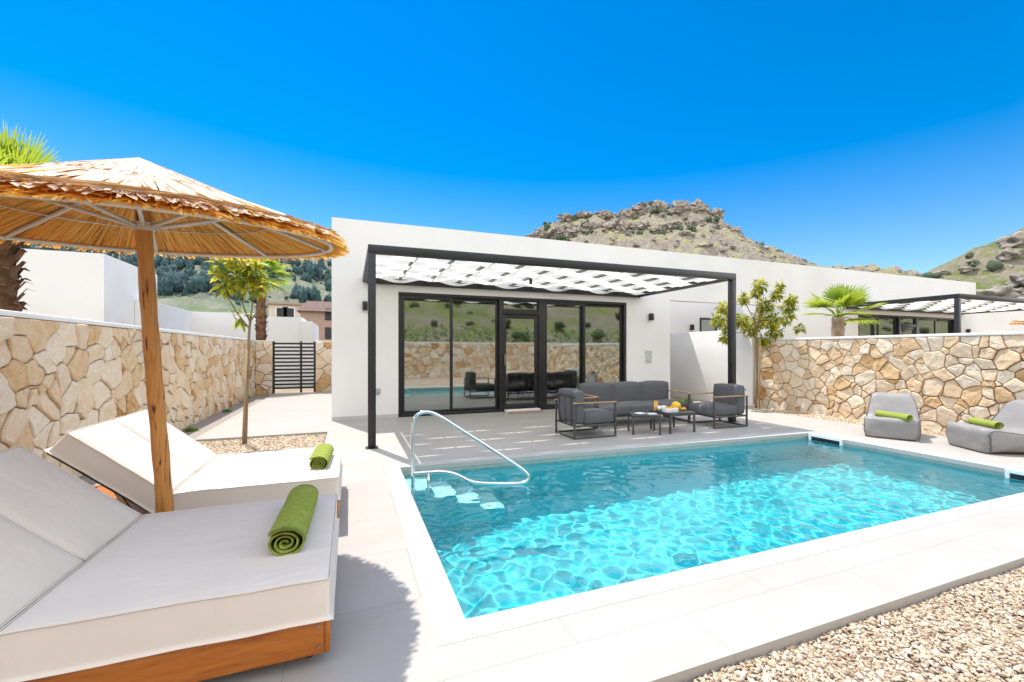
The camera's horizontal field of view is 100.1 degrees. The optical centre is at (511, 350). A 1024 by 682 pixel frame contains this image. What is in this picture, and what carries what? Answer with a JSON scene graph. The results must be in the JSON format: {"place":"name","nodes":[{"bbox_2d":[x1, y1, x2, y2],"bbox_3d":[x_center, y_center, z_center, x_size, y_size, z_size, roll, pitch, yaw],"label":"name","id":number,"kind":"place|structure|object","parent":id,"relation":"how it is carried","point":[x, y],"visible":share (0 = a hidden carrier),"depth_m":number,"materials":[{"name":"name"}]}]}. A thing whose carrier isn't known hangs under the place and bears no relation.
{"place":"outdoors","nodes":[
{"label":"outdoors","id":0,"kind":"place"},
{"bbox_2d":[80,395,270,485],"bbox_3d":[-5.107,1.420,6.710,0.498,0.160,13.394,0,0,-21],"label":"gravel strip","id":1,"kind":"object","parent":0,"point":[210,423],"visible":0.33,"depth_m":8.26,"materials":[{"name":"beige gravel"}]},
{"bbox_2d":[182,427,198,431],"bbox_3d":[-5.390,1.300,7.167,0.301,0.080,0.233,0,0,7],"label":"weed","id":2,"kind":"object","parent":1,"relation":"on","point":[190,429],"visible":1,"depth_m":7.13,"materials":[{"name":"green plant"}]},
{"bbox_2d":[112,253,331,315],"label":"terraced hill","id":3,"kind":"structure","parent":0,"point":[200,302],"depth_m":139.41,"materials":[{"name":"green plant"}]},
{"bbox_2d":[23,247,326,304],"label":"hillside shrubs","id":4,"kind":"object","parent":3,"relation":"on","point":[270,276],"visible":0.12,"depth_m":160.24,"materials":[{"name":"green plant"}]},
{"bbox_2d":[21,243,331,302],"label":"hillside wood","id":5,"kind":"object","parent":3,"relation":"on","point":[170,278],"visible":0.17,"depth_m":164.52,"materials":[{"name":"green plant"}]},
{"bbox_2d":[135,300,318,386],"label":"garden wall","id":6,"kind":"structure","parent":0,"point":[289,329],"depth_m":16.31,"materials":[{"name":"white paint"}]},
{"bbox_2d":[194,392,331,441],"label":"path","id":7,"kind":"structure","parent":0,"point":[285,414],"depth_m":8.14,"materials":[{"name":"ceramic"}]},
{"bbox_2d":[266,301,331,340],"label":"house","id":8,"kind":"structure","parent":0,"point":[319,313],"depth_m":36.78,"materials":[{"name":"paint"}]},
{"bbox_2d":[275,307,283,316],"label":"window","id":9,"kind":"structure","parent":8,"relation":"in","point":[279,311],"depth_m":42.15,"materials":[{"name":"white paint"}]},
{"bbox_2d":[283,307,294,316],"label":"window","id":10,"kind":"structure","parent":8,"relation":"in","point":[288,311],"depth_m":42.46,"materials":[{"name":"black glass"}]},
{"bbox_2d":[325,308,331,319],"bbox_3d":[-15.591,-3.121,36.792,0.800,1.000,0.049,0,0,-21],"label":"window","id":11,"kind":"structure","parent":8,"relation":"in","point":[328,315],"depth_m":36.73,"materials":[{"name":"grey glass"}]},
{"bbox_2d":[325,327,331,338],"bbox_3d":[-15.591,-1.518,36.792,0.800,1.000,0.049,0,0,-21],"label":"window","id":12,"kind":"structure","parent":8,"relation":"in","point":[328,330],"depth_m":36.73,"materials":[{"name":"grey glass"}]},
{"bbox_2d":[81,385,709,477],"bbox_3d":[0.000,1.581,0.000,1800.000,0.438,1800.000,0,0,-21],"label":"ground","id":13,"kind":"structure","parent":0,"point":[304,390],"depth_m":14.39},
{"bbox_2d":[0,120,61,311],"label":"fan palm","id":14,"kind":"object","parent":13,"relation":"on","point":[11,253],"visible":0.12,"depth_m":5.85,"materials":[{"name":"green plant"}]},
{"bbox_2d":[16,248,156,324],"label":"house","id":15,"kind":"structure","parent":13,"relation":"on","point":[92,286],"depth_m":10.80,"materials":[{"name":"white paint"}]},
{"bbox_2d":[0,309,255,477],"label":"stone wall","id":16,"kind":"structure","parent":13,"relation":"on","point":[60,376],"depth_m":4.78,"materials":[{"name":"beige stone"}]},
{"bbox_2d":[234,258,294,339],"bbox_3d":[-8.221,-0.956,14.032,2.047,4.631,2.324,0,0,-21],"label":"fan palm","id":17,"kind":"object","parent":13,"relation":"on","point":[260,317],"visible":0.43,"depth_m":14.00,"materials":[{"name":"green plant"}]},
{"bbox_2d":[255,340,273,395],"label":"stone wall","id":18,"kind":"structure","parent":13,"relation":"on","point":[263,367],"depth_m":13.01,"materials":[{"name":"beige stone"}]},
{"bbox_2d":[314,341,331,391],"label":"stone wall","id":19,"kind":"structure","parent":13,"relation":"on","point":[323,366],"depth_m":13.60,"materials":[{"name":"beige stone"}]},
{"bbox_2d":[273,341,315,392],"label":"gate","id":20,"kind":"structure","parent":19,"relation":"attached to","point":[300,366],"depth_m":13.39,"materials":[{"name":"grey metal"}]},
{"bbox_2d":[332,217,783,420],"bbox_3d":[1.008,-0.542,13.491,12.060,3.885,7.480,0,0,-21],"label":"villa","id":21,"kind":"object","parent":13,"relation":"on","point":[440,346],"visible":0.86,"depth_m":10.33,"materials":[{"name":"white paint"}]},
{"bbox_2d":[362,301,367,310],"bbox_3d":[-2.784,-0.849,8.130,0.090,0.173,0.099,0,0,-21],"label":"wall lamp","id":22,"kind":"object","parent":21,"relation":"attached to","point":[364,305],"visible":1,"depth_m":8.09,"materials":[{"name":"grey metal"}]},
{"bbox_2d":[503,314,537,408],"bbox_3d":[0.194,0.233,9.351,0.831,2.033,0.116,0,0,-21],"label":"door","id":23,"kind":"structure","parent":21,"relation":"in","point":[531,404],"depth_m":9.39,"materials":[{"name":"black metal"}]},
{"bbox_2d":[645,350,651,363],"bbox_3d":[3.344,0.145,10.498,0.220,0.340,0.010,0,0,-21],"label":"notice","id":24,"kind":"object","parent":21,"relation":"attached to","point":[648,356],"visible":1,"depth_m":10.49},
{"bbox_2d":[649,313,653,320],"bbox_3d":[3.397,-0.829,10.471,0.090,0.173,0.099,0,0,-21],"label":"wall lamp","id":25,"kind":"object","parent":21,"relation":"attached to","point":[651,316],"visible":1,"depth_m":10.43,"materials":[{"name":"black metal"}]},
{"bbox_2d":[700,318,716,331],"bbox_3d":[6.209,-0.495,13.566,0.680,1.090,0.027,0,0,-21],"label":"window","id":26,"kind":"structure","parent":21,"relation":"in","point":[704,322],"depth_m":13.54,"materials":[{"name":"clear glass"}]},
{"bbox_2d":[670,329,759,405],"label":"garden wall","id":27,"kind":"structure","parent":13,"relation":"on","point":[698,362],"depth_m":11.70,"materials":[{"name":"white paint"}]},
{"bbox_2d":[800,283,883,336],"bbox_3d":[8.017,-0.173,10.491,1.874,3.076,1.729,0,0,-37],"label":"fan palm","id":28,"kind":"object","parent":13,"relation":"on","point":[840,297],"visible":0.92,"depth_m":10.35,"materials":[{"name":"green plant"}]},
{"bbox_2d":[736,263,975,338],"bbox_3d":[11.020,-0.542,17.282,9.850,3.885,7.480,0,0,-21],"label":"villa","id":29,"kind":"object","parent":13,"relation":"on","point":[803,282],"visible":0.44,"depth_m":13.55,"materials":[{"name":"white paint"}]},
{"bbox_2d":[901,327,914,334],"bbox_3d":[13.135,0.234,14.286,0.831,2.033,0.050,0,0,-21],"label":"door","id":30,"kind":"structure","parent":29,"relation":"in","point":[904,330],"depth_m":14.29,"materials":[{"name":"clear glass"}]},
{"bbox_2d":[757,331,1023,431],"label":"stone wall","id":31,"kind":"structure","parent":13,"relation":"on","point":[943,379],"depth_m":7.63,"materials":[{"name":"beige stone"}]},
{"bbox_2d":[846,293,1023,332],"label":"pergola","id":32,"kind":"object","parent":13,"relation":"on","point":[958,305],"visible":0.92,"depth_m":12.28,"materials":[{"name":"beige fabric"}]},
{"bbox_2d":[1009,319,1023,324],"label":"thatched parasol","id":33,"kind":"object","parent":13,"relation":"on","point":[1019,322],"visible":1,"depth_m":10.25,"materials":[{"name":"plant"}]},
{"bbox_2d":[0,0,1023,273],"label":"sky","id":34,"kind":"structure","parent":0,"point":[885,134],"materials":[{"name":"blue"}]},
{"bbox_2d":[527,366,547,397],"bbox_3d":[0.707,0.864,11.972,0.463,0.878,0.516,0,0,-21],"label":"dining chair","id":35,"kind":"object","parent":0,"point":[530,368],"visible":0.25,"depth_m":12.12,"materials":[{"name":"black"}]},
{"bbox_2d":[531,368,555,403],"bbox_3d":[0.772,0.864,10.529,0.463,0.878,0.516,0,0,-21],"label":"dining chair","id":36,"kind":"object","parent":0,"point":[551,375],"visible":0.41,"depth_m":10.37,"materials":[{"name":"black"}]},
{"bbox_2d":[514,371,590,402],"bbox_3d":[1.064,0.927,11.310,1.800,0.745,0.900,0,0,-21],"label":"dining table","id":37,"kind":"object","parent":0,"point":[530,373],"visible":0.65,"depth_m":11.03,"materials":[{"name":"black"}]},
{"bbox_2d":[561,368,586,388],"bbox_3d":[1.567,0.864,10.830,0.463,0.878,0.516,0,0,-21],"label":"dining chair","id":38,"kind":"object","parent":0,"point":[575,377],"visible":0.71,"depth_m":10.61,"materials":[{"name":"grey"}]},
{"bbox_2d":[198,401,1023,681],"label":"deck","id":39,"kind":"structure","parent":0,"point":[381,630],"depth_m":2.33,"materials":[{"name":"ceramic"}]},
{"bbox_2d":[0,445,339,681],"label":"daybed","id":40,"kind":"object","parent":39,"relation":"on","point":[96,585],"visible":0.97,"depth_m":1.71,"materials":[{"name":"white fabric"}]},
{"bbox_2d":[268,484,318,555],"bbox_3d":[-1.125,0.860,2.247,0.155,0.128,0.691,0,0,-19],"label":"rolled towel","id":41,"kind":"object","parent":40,"relation":"on","point":[288,532],"visible":1,"depth_m":2.04,"materials":[{"name":"green fabric"}]},
{"bbox_2d":[0,157,349,512],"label":"thatched parasol","id":42,"kind":"object","parent":39,"relation":"on","point":[146,211],"visible":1,"depth_m":2.45,"materials":[{"name":"plant"}]},
{"bbox_2d":[44,409,342,523],"bbox_3d":[-2.345,0.895,3.317,1.916,0.810,1.125,0,0,-21],"label":"daybed","id":43,"kind":"object","parent":39,"relation":"on","point":[112,458],"visible":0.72,"depth_m":2.98,"materials":[{"name":"white fabric"}]},
{"bbox_2d":[309,443,333,469],"bbox_3d":[-1.572,0.869,3.555,0.145,0.112,0.509,0,0,-18],"label":"rolled towel","id":44,"kind":"object","parent":43,"relation":"on","point":[321,456],"visible":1,"depth_m":3.38,"materials":[{"name":"green fabric"}]},
{"bbox_2d":[508,410,543,413],"bbox_3d":[0.298,1.292,9.084,0.730,0.015,0.220,0,0,-21],"label":"doormat","id":45,"kind":"object","parent":39,"relation":"on","point":[517,412],"visible":1,"depth_m":9.09,"materials":[{"name":"brown fabric"}]},
{"bbox_2d":[363,244,738,448],"bbox_3d":[0.641,-0.060,7.994,6.460,2.720,2.758,0,0,-21],"label":"pergola","id":46,"kind":"object","parent":39,"relation":"on","point":[498,262],"visible":1,"depth_m":7.41,"materials":[{"name":"beige fabric"}]},
{"bbox_2d":[555,388,616,439],"bbox_3d":[1.153,0.938,6.686,0.772,0.724,0.638,0,0,-21],"label":"armchair","id":47,"kind":"object","parent":39,"relation":"on","point":[572,410],"visible":1,"depth_m":6.46,"materials":[{"name":"grey fabric"}]},
{"bbox_2d":[577,380,690,428],"bbox_3d":[2.221,0.935,7.830,1.998,0.729,0.757,0,0,-21],"label":"sofa","id":48,"kind":"object","parent":39,"relation":"on","point":[632,396],"visible":0.7,"depth_m":7.86,"materials":[{"name":"grey fabric"}]},
{"bbox_2d":[627,412,660,434],"bbox_3d":[2.096,1.147,6.819,0.440,0.305,0.370,0,0,3],"label":"coffee table","id":49,"kind":"object","parent":39,"relation":"on","point":[632,415],"visible":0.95,"depth_m":6.65,"materials":[{"name":"grey metal"}]},
{"bbox_2d":[650,409,695,433],"bbox_3d":[2.617,1.137,7.011,0.500,0.325,0.500,0,0,-20],"label":"coffee table","id":50,"kind":"object","parent":39,"relation":"on","point":[680,413],"visible":0.74,"depth_m":6.85,"materials":[{"name":"grey metal"}]},
{"bbox_2d":[654,400,657,409],"bbox_3d":[2.384,0.899,7.104,0.069,0.150,0.069,0,0,-21],"label":"glass","id":51,"kind":"object","parent":50,"relation":"on","point":[655,404],"visible":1,"depth_m":7.08,"materials":[{"name":"orange glass"}]},
{"bbox_2d":[662,406,677,412],"bbox_3d":[2.530,0.926,6.860,0.220,0.095,0.120,0,0,-21],"label":"serving dish","id":52,"kind":"object","parent":50,"relation":"on","point":[667,409],"visible":1,"depth_m":6.81,"materials":[{"name":"white ceramic"}]},
{"bbox_2d":[671,400,685,410],"bbox_3d":[2.729,0.892,7.035,0.241,0.165,0.143,0,0,-13],"label":"melon","id":53,"kind":"object","parent":50,"relation":"on","point":[676,404],"visible":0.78,"depth_m":6.98,"materials":[{"name":"yellow plant"}]},
{"bbox_2d":[383,430,1023,646],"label":"pool coping","id":54,"kind":"object","parent":39,"relation":"on","point":[450,623],"visible":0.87,"depth_m":2.78,"materials":[{"name":"stone"}]},
{"bbox_2d":[687,383,747,428],"bbox_3d":[3.592,0.938,7.541,0.772,0.724,0.638,0,0,-19],"label":"armchair","id":55,"kind":"object","parent":39,"relation":"on","point":[728,400],"visible":0.99,"depth_m":7.37,"materials":[{"name":"grey fabric"}]},
{"bbox_2d":[864,392,920,441],"bbox_3d":[5.866,0.984,6.626,0.644,0.632,0.915,0,0,42],"label":"beanbag","id":56,"kind":"object","parent":39,"relation":"on","point":[888,427],"visible":0.91,"depth_m":6.48,"materials":[{"name":"grey fabric"}]},
{"bbox_2d":[874,410,912,421],"bbox_3d":[5.694,0.966,6.412,0.108,0.098,0.510,0,0,-5],"label":"rolled towel","id":57,"kind":"object","parent":56,"relation":"on","point":[904,417],"visible":0.96,"depth_m":6.36,"materials":[{"name":"green fabric"}]},
{"bbox_2d":[945,399,1023,454],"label":"beanbag","id":58,"kind":"object","parent":39,"relation":"on","point":[1008,437],"visible":0.91,"depth_m":5.55,"materials":[{"name":"grey fabric"}]},
{"bbox_2d":[967,417,1003,429],"bbox_3d":[6.237,0.951,5.658,0.108,0.097,0.430,0,0,12],"label":"rolled towel","id":59,"kind":"object","parent":58,"relation":"on","point":[986,423],"visible":0.99,"depth_m":5.59,"materials":[{"name":"green fabric"}]},
{"bbox_2d":[403,438,1023,618],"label":"pool water","id":60,"kind":"structure","parent":0,"point":[550,530],"depth_m":3.80,"materials":[{"name":"teal liquid"}]},
{"bbox_2d":[539,204,921,276],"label":"crag hill","id":61,"kind":"structure","parent":0,"point":[745,249],"depth_m":224.98,"materials":[{"name":"stone"}]},
{"bbox_2d":[524,199,748,239],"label":"crag cliffs","id":62,"kind":"structure","parent":61,"relation":"on","point":[622,225],"depth_m":261.24,"materials":[{"name":"grey stone"}]},
{"bbox_2d":[535,200,783,252],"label":"crag shrubs","id":63,"kind":"object","parent":61,"relation":"on","point":[655,211],"visible":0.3,"depth_m":243.72,"materials":[{"name":"green plant"}]},
{"bbox_2d":[535,209,919,274],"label":"crag rocks","id":64,"kind":"object","parent":61,"relation":"on","point":[705,244],"visible":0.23,"depth_m":225.25,"materials":[{"name":"grey stone"}]},
{"bbox_2d":[748,406,946,436],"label":"border gravel","id":65,"kind":"structure","parent":0,"point":[861,422],"depth_m":8.44,"materials":[{"name":"beige gravel"}]},
{"bbox_2d":[709,278,806,407],"bbox_3d":[5.659,-0.184,9.972,2.339,3.051,0.852,0,0,2],"label":"young tree","id":66,"kind":"object","parent":65,"relation":"on","point":[771,320],"visible":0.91,"depth_m":9.90,"materials":[{"name":"green plant"}]},
{"bbox_2d":[759,338,759,406],"bbox_3d":[5.677,0.493,9.837,0.032,1.596,0.024,0,0,2],"label":"stake","id":67,"kind":"object","parent":65,"relation":"on","point":[759,372],"visible":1,"depth_m":9.83,"materials":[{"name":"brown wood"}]},
{"bbox_2d":[685,565,1023,681],"bbox_3d":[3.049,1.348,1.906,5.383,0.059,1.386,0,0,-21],"label":"gravel","id":68,"kind":"structure","parent":0,"point":[925,651],"depth_m":1.94,"materials":[{"name":"beige gravel"}]},
{"bbox_2d":[919,227,1023,289],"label":"green hill","id":69,"kind":"structure","parent":0,"point":[980,277],"depth_m":110.60,"materials":[{"name":"green plant"}]},
{"bbox_2d":[920,252,1003,288],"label":"green hill shrubs","id":70,"kind":"object","parent":69,"relation":"on","point":[993,265],"visible":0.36,"depth_m":110.85,"materials":[{"name":"green plant"}]},
{"bbox_2d":[957,266,978,272],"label":"boulder","id":71,"kind":"object","parent":69,"relation":"on","point":[968,269],"visible":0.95,"depth_m":111.09,"materials":[{"name":"grey stone"}]},
{"bbox_2d":[934,259,1023,296],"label":"green hill stones","id":72,"kind":"object","parent":69,"relation":"on","point":[943,271],"visible":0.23,"depth_m":112.87,"materials":[{"name":"grey stone"}]},
{"bbox_2d":[976,285,1020,297],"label":"boulder","id":73,"kind":"object","parent":69,"relation":"on","point":[1004,291],"visible":0.46,"depth_m":92.91,"materials":[{"name":"grey stone"}]},
{"bbox_2d":[995,231,1023,248],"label":"boulder","id":74,"kind":"object","parent":69,"relation":"on","point":[1015,240],"visible":0.64,"depth_m":111.07,"materials":[{"name":"grey stone"}]},
{"bbox_2d":[996,247,1023,260],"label":"boulder","id":75,"kind":"object","parent":69,"relation":"on","point":[1008,254],"visible":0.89,"depth_m":107.05,"materials":[{"name":"grey stone"}]},
{"bbox_2d":[1005,274,1023,287],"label":"boulder","id":76,"kind":"object","parent":69,"relation":"on","point":[1015,280],"visible":0.8,"depth_m":99.38,"materials":[{"name":"grey stone"}]},
{"bbox_2d":[1013,288,1023,293],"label":"boulder","id":77,"kind":"object","parent":69,"relation":"on","point":[1020,290],"visible":0.34,"depth_m":95.20,"materials":[{"name":"grey stone"}]},
{"bbox_2d":[976,311,1023,332],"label":"garden building","id":78,"kind":"structure","parent":0,"point":[994,322],"depth_m":19.86,"materials":[{"name":"white paint"}]},
{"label":"planting bed","id":79,"kind":"structure","parent":0,"visible":0},
{"bbox_2d":[242,349,247,443],"bbox_3d":[-3.826,0.690,6.143,0.081,1.421,0.026,0,0,-21],"label":"stake","id":80,"kind":"object","parent":79,"relation":"on","point":[245,382],"visible":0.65,"depth_m":6.14,"materials":[{"name":"brown wood"}]},
{"bbox_2d":[199,434,326,453],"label":"planting bed gravel","id":81,"kind":"structure","parent":79,"relation":"on","point":[256,444],"depth_m":6.14,"materials":[{"name":"beige gravel"}]},
{"bbox_2d":[204,257,279,443],"bbox_3d":[-3.850,-0.054,6.154,0.922,2.809,0.538,0,0,-21],"label":"young tree","id":82,"kind":"object","parent":81,"relation":"on","point":[251,279],"visible":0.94,"depth_m":6.12,"materials":[{"name":"green plant"}]},
{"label":"pool steps","id":83,"kind":"structure","parent":0,"visible":0},
{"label":"pool step treads","id":84,"kind":"structure","parent":83,"relation":"on","visible":0},
{"bbox_2d":[411,410,529,486],"bbox_3d":[-0.427,1.047,4.461,1.237,0.874,0.104,0,0,-6],"label":"handrail","id":85,"kind":"object","parent":84,"relation":"on","point":[481,442],"visible":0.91,"depth_m":4.42,"materials":[{"name":"metal"}]},
{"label":"pool basin","id":86,"kind":"structure","parent":0,"visible":0},
{"bbox_2d":[402,436,1004,475],"bbox_3d":[2.186,1.410,4.534,6.274,0.120,2.912,0,0,-21],"label":"pool waterline band","id":87,"kind":"object","parent":86,"relation":"attached to","point":[716,445],"visible":0.12,"depth_m":5.54,"materials":[{"name":"blue tile"}]},
{"bbox_2d":[809,433,843,444],"bbox_3d":[4.767,1.369,6.526,0.032,0.142,0.490,0,0,-21],"label":"pool skimmer","id":88,"kind":"object","parent":87,"relation":"attached to","point":[826,439],"visible":0.59,"depth_m":6.51,"materials":[{"name":"white plastic"}]},
{"bbox_2d":[1005,469,1023,479],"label":"pool skimmer","id":89,"kind":"object","parent":87,"relation":"attached to","point":[1010,473],"visible":0.59,"depth_m":4.67,"materials":[{"name":"white plastic"}]},
{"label":"gravel border","id":90,"kind":"structure","parent":0,"visible":0},
{"bbox_2d":[753,341,754,403],"bbox_3d":[5.734,0.509,10.167,0.022,1.488,0.022,0,0,2],"label":"stake","id":91,"kind":"object","parent":90,"relation":"on","point":[753,372],"visible":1,"depth_m":10.16,"materials":[{"name":"brown wood"}]}
]}

